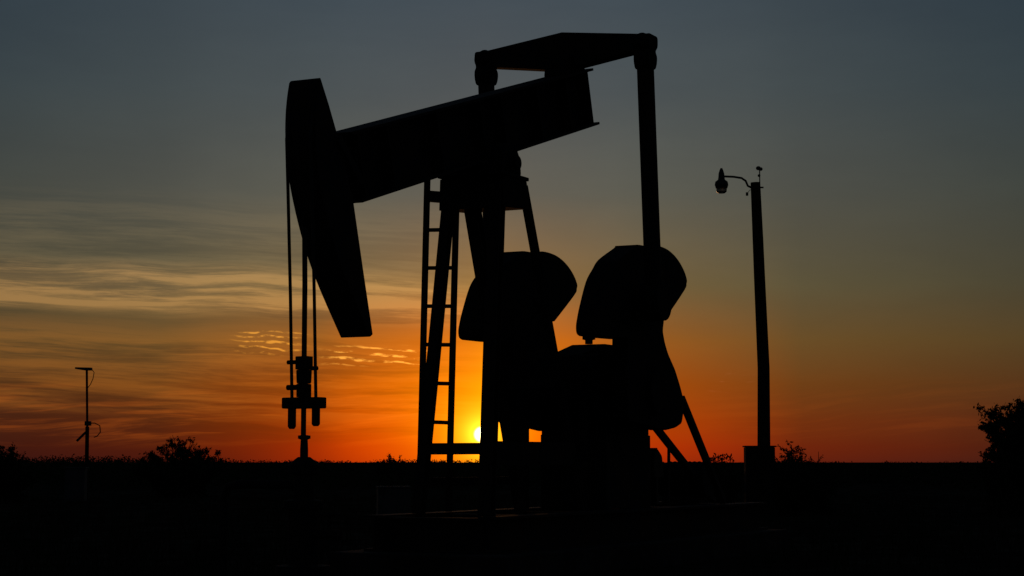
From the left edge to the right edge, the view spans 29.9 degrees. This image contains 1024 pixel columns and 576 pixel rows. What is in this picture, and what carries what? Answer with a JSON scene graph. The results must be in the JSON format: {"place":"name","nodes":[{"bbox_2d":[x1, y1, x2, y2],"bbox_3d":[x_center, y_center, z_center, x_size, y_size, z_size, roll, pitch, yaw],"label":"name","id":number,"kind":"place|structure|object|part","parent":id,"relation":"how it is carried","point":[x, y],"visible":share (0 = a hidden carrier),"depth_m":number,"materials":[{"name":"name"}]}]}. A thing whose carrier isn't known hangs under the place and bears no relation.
{"place":"outdoors","nodes":[
{"label":"outdoors","id":0,"kind":"place"},
{"bbox_2d":[0,462,1023,575],"bbox_3d":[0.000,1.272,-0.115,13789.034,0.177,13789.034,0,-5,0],"label":"ground","id":1,"kind":"structure","parent":0,"point":[41,490],"depth_m":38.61,"materials":[{"name":"black plant"}]},
{"bbox_2d":[0,444,42,502],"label":"round bush","id":2,"kind":"object","parent":1,"relation":"on","point":[13,483],"visible":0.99,"depth_m":59.42,"materials":[{"name":"black plant"}]},
{"bbox_2d":[75,367,100,501],"bbox_3d":[-13.232,4.571,59.832,0.835,4.200,0.180,0,-5,0],"label":"antenna mast","id":3,"kind":"object","parent":1,"relation":"on","point":[87,422],"visible":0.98,"depth_m":59.80,"materials":[{"name":"metal"}]},
{"bbox_2d":[129,435,228,497],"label":"bush","id":4,"kind":"object","parent":1,"relation":"on","point":[193,474],"visible":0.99,"depth_m":71.10,"materials":[{"name":"black plant"}]},
{"bbox_2d":[218,435,341,575],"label":"wellhead","id":5,"kind":"object","parent":1,"relation":"on","point":[303,506],"visible":1,"depth_m":18.74,"materials":[{"name":"metal"}]},
{"bbox_2d":[376,486,410,513],"bbox_3d":[-2.520,4.628,40.749,0.720,0.840,0.540,1,-5,-8],"label":"junction box","id":6,"kind":"object","parent":1,"relation":"on","point":[393,499],"visible":0.65,"depth_m":40.51,"materials":[{"name":"grey metal"}]},
{"bbox_2d":[375,454,412,485],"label":"bush","id":7,"kind":"object","parent":1,"relation":"on","point":[391,461],"visible":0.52,"depth_m":99.28,"materials":[{"name":"black plant"}]},
{"bbox_2d":[11,454,995,491],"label":"distant scrub","id":8,"kind":"object","parent":1,"relation":"on","point":[115,473],"visible":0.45,"depth_m":103.89,"materials":[{"name":"black plant"}]},
{"bbox_2d":[710,453,743,502],"bbox_3d":[5.139,4.813,46.778,1.172,1.597,1.331,-1,-5,9],"label":"shrub","id":9,"kind":"object","parent":1,"relation":"on","point":[729,490],"visible":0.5,"depth_m":46.61,"materials":[{"name":"black plant"}]},
{"bbox_2d":[715,166,769,445],"bbox_3d":[5.543,1.424,46.059,1.285,8.781,0.330,0,-5,0],"label":"light pole","id":10,"kind":"object","parent":1,"relation":"on","point":[763,401],"visible":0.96,"depth_m":46.04,"materials":[{"name":"brown wood"}]},
{"bbox_2d":[742,446,779,516],"bbox_3d":[5.850,4.621,45.348,0.840,1.785,0.600,0,-5,0],"label":"power cabinet","id":11,"kind":"object","parent":1,"relation":"on","point":[759,473],"visible":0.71,"depth_m":45.13,"materials":[{"name":"metal"}]},
{"bbox_3d":[5.850,4.468,45.132,0.580,1.250,0.013,0,-5,0],"label":"door","id":12,"kind":"part","parent":11,"relation":"part of","materials":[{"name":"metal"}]},
{"bbox_2d":[775,441,803,515],"bbox_3d":[6.629,4.590,46.213,0.807,1.917,0.990,-4,-7,39],"label":"weed clump","id":13,"kind":"object","parent":1,"relation":"on","point":[787,498],"visible":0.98,"depth_m":46.08,"materials":[{"name":"black plant"}]},
{"bbox_2d":[775,445,848,515],"bbox_3d":[7.095,4.734,46.947,2.259,1.804,2.373,4,-6,-35],"label":"weed patch","id":14,"kind":"object","parent":1,"relation":"on","point":[810,492],"visible":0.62,"depth_m":46.65,"materials":[{"name":"black plant"}]},
{"bbox_2d":[969,398,1023,517],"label":"mesquite tree","id":15,"kind":"object","parent":1,"relation":"on","point":[1009,427],"visible":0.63,"depth_m":44.75,"materials":[{"name":"black plant"}]},
{"bbox_2d":[975,434,1023,517],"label":"foot shrub","id":16,"kind":"object","parent":1,"relation":"on","point":[1002,474],"visible":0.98,"depth_m":43.99,"materials":[{"name":"black plant"}]},
{"bbox_3d":[1.021,3.470,24.769,2.200,0.460,9.150,-3,-6,27],"label":"concrete pad","id":17,"kind":"object","parent":1,"relation":"on","visible":0},
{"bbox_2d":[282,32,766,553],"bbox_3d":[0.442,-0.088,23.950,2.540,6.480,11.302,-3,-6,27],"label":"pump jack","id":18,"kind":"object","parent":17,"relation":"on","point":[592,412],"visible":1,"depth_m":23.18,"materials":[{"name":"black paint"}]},
{"bbox_2d":[0,0,1023,461],"label":"sky","id":19,"kind":"structure","parent":0,"point":[144,243],"materials":[{"name":"orange"}]}
]}

